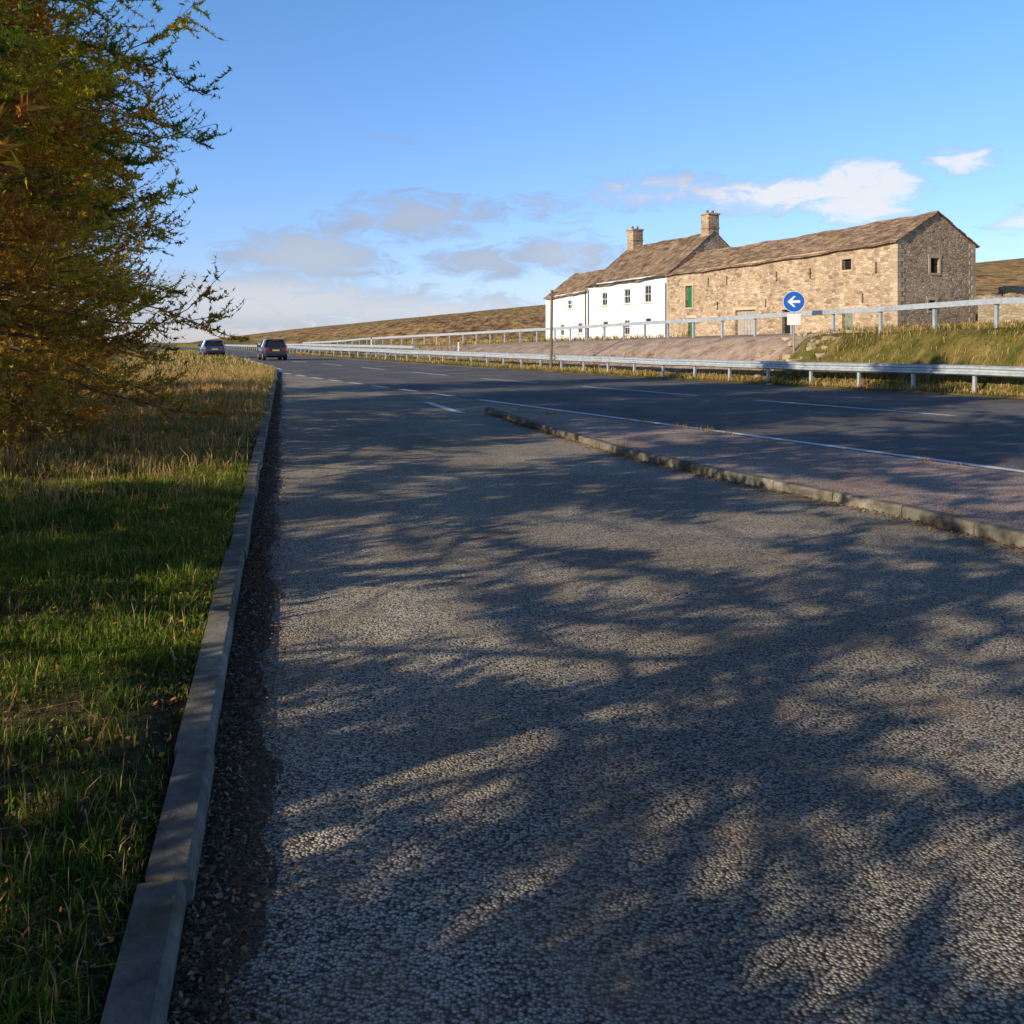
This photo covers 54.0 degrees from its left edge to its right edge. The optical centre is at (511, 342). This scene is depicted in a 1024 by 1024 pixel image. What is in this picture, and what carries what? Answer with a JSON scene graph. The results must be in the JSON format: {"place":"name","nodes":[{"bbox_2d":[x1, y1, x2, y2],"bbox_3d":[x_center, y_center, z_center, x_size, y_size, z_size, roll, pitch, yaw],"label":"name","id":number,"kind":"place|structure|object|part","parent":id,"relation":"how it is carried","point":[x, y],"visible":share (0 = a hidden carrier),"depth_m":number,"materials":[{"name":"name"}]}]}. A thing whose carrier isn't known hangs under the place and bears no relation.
{"place":"outdoors","nodes":[
{"label":"outdoors","id":0,"kind":"place"},
{"bbox_2d":[0,258,1023,1023],"bbox_3d":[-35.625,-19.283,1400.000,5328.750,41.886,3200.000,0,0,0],"label":"ground","id":1,"kind":"structure","parent":0,"point":[994,276],"depth_m":7.09,"materials":[{"name":"green plant"}]},
{"bbox_2d":[0,187,24,427],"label":"larch tree","id":2,"kind":"object","parent":1,"relation":"on","point":[19,386],"visible":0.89,"depth_m":11.18,"materials":[{"name":"orange plant"}]},
{"bbox_2d":[0,92,62,188],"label":"larch tree","id":3,"kind":"object","parent":1,"relation":"on","point":[4,145],"visible":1,"depth_m":6.60,"materials":[{"name":"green plant"}]},
{"bbox_2d":[1,101,185,388],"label":"larch tree","id":4,"kind":"object","parent":1,"relation":"on","point":[136,365],"visible":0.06,"depth_m":29.08,"materials":[{"name":"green plant"}]},
{"bbox_2d":[0,0,196,419],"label":"larch tree","id":5,"kind":"object","parent":1,"relation":"on","point":[84,234],"visible":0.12,"depth_m":21.57,"materials":[{"name":"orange plant"}]},
{"bbox_2d":[0,0,252,459],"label":"larch tree","id":6,"kind":"object","parent":1,"relation":"on","point":[61,88],"visible":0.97,"depth_m":15.74,"materials":[{"name":"green plant"}]},
{"bbox_2d":[0,349,280,1023],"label":"verge grass","id":7,"kind":"structure","parent":1,"relation":"on","point":[247,385],"depth_m":6.35,"materials":[{"name":"green plant"}]},
{"bbox_2d":[100,369,277,1023],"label":"kerb","id":8,"kind":"structure","parent":1,"relation":"on","point":[140,992],"depth_m":3.13,"materials":[{"name":"concrete"}]},
{"bbox_2d":[258,343,415,357],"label":"crash barrier","id":9,"kind":"object","parent":1,"relation":"on","point":[378,346],"visible":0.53,"depth_m":89.86,"materials":[{"name":"metal"}]},
{"bbox_2d":[549,290,554,370],"bbox_3d":[2.150,-0.475,54.200,0.300,4.752,0.200,0,0,0],"label":"wooden post","id":10,"kind":"object","parent":1,"relation":"on","point":[551,295],"visible":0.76,"depth_m":54.14,"materials":[{"name":"brown wood"}]},
{"bbox_2d":[224,344,1023,392],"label":"crash barrier","id":11,"kind":"object","parent":1,"relation":"on","point":[974,371],"visible":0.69,"depth_m":40.48,"materials":[{"name":"metal"}]},
{"bbox_2d":[226,372,1023,1023],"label":"layby","id":12,"kind":"structure","parent":1,"relation":"on","point":[870,664],"depth_m":4.02,"materials":[{"name":"grey asphalt"}]},
{"bbox_2d":[167,373,284,1023],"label":"gutter debris","id":13,"kind":"object","parent":12,"relation":"on","point":[257,934],"visible":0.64,"depth_m":3.24,"materials":[{"name":"gravel"}]},
{"bbox_2d":[0,382,1023,1023],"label":"leaf litter","id":14,"kind":"object","parent":12,"relation":"on","point":[224,812],"visible":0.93,"depth_m":3.59,"materials":[{"name":"brown plant"}]},
{"bbox_2d":[543,210,729,339],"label":"white farmhouse","id":15,"kind":"object","parent":1,"relation":"on","point":[629,284],"visible":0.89,"depth_m":88.78,"materials":[{"name":"paint"}]},
{"bbox_2d":[559,285,651,337],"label":"windows","id":16,"kind":"structure","parent":15,"relation":"in","point":[647,287],"depth_m":87.56,"materials":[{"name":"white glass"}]},
{"bbox_2d":[290,315,1023,396],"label":"bank grass","id":17,"kind":"structure","parent":1,"relation":"on","point":[970,325],"depth_m":40.03,"materials":[{"name":"green plant"}]},
{"bbox_2d":[303,297,1023,347],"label":"crash barrier","id":18,"kind":"object","parent":1,"relation":"on","point":[996,302],"visible":0.76,"depth_m":46.35,"materials":[{"name":"metal"}]},
{"bbox_2d":[485,407,1023,548],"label":"island kerb","id":19,"kind":"structure","parent":1,"relation":"on","point":[1001,533],"depth_m":10.32,"materials":[{"name":"concrete"}]},
{"bbox_2d":[783,290,804,352],"bbox_3d":[11.496,-0.734,40.986,0.860,2.831,0.109,0,0,15],"label":"keep left sign","id":20,"kind":"object","parent":1,"relation":"on","point":[793,301],"visible":0.94,"depth_m":40.95,"materials":[{"name":"blue metal"}]},
{"bbox_2d":[750,330,886,377],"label":"rubble stones","id":21,"kind":"object","parent":1,"relation":"on","point":[810,344],"visible":0.45,"depth_m":40.88,"materials":[{"name":"stone"}]},
{"bbox_2d":[665,210,979,336],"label":"stone barn","id":22,"kind":"structure","parent":1,"relation":"on","point":[928,257],"depth_m":66.00,"materials":[{"name":"stone"}]},
{"bbox_2d":[688,259,933,335],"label":"doors","id":23,"kind":"structure","parent":22,"relation":"in","point":[745,326],"depth_m":73.29,"materials":[{"name":"green paint"}]},
{"bbox_2d":[975,293,1023,323],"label":"dry stone wall","id":24,"kind":"structure","parent":1,"relation":"on","point":[1006,311],"depth_m":61.42,"materials":[{"name":"beige stone"}]},
{"bbox_2d":[992,286,1023,296],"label":"dry stone wall","id":25,"kind":"structure","parent":1,"relation":"on","point":[1010,289],"depth_m":67.61,"materials":[{"name":"grey stone"}]},
{"bbox_2d":[3,0,1023,342],"label":"sky","id":26,"kind":"structure","parent":0,"point":[379,160],"materials":[{"name":"blue"}]},
{"bbox_2d":[148,347,1023,472],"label":"road","id":27,"kind":"structure","parent":0,"point":[984,431],"depth_m":26.01,"materials":[{"name":"grey asphalt"}]},
{"bbox_2d":[198,340,224,356],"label":"hatchback car","id":28,"kind":"object","parent":27,"relation":"on","point":[212,347],"visible":0.82,"depth_m":87.18,"materials":[{"name":"blue paint"}]},
{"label":"windows","id":29,"kind":"part","parent":28,"relation":"part of","materials":[{"name":"black glass"}]},
{"bbox_2d":[257,339,286,360],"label":"suv car","id":30,"kind":"object","parent":27,"relation":"on","point":[272,348],"visible":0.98,"depth_m":78.16,"materials":[{"name":"blue paint"}]},
{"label":"windows","id":31,"kind":"part","parent":30,"relation":"part of","materials":[{"name":"black glass"}]},
{"bbox_2d":[230,350,1023,472],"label":"road markings","id":32,"kind":"object","parent":27,"relation":"on","point":[457,411],"visible":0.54,"depth_m":20.86,"materials":[{"name":"paint"}]},
{"bbox_2d":[289,354,1023,399],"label":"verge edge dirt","id":33,"kind":"structure","parent":27,"relation":"on","point":[709,381],"depth_m":39.84,"materials":[{"name":"brown soil"}]},
{"bbox_2d":[502,410,1023,529],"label":"traffic island","id":34,"kind":"structure","parent":0,"point":[988,495],"depth_m":12.17,"materials":[{"name":"grey asphalt"}]},
{"bbox_2d":[512,410,961,518],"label":"island weeds","id":35,"kind":"object","parent":34,"relation":"on","point":[642,421],"visible":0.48,"depth_m":16.53,"materials":[{"name":"green plant"}]}
]}

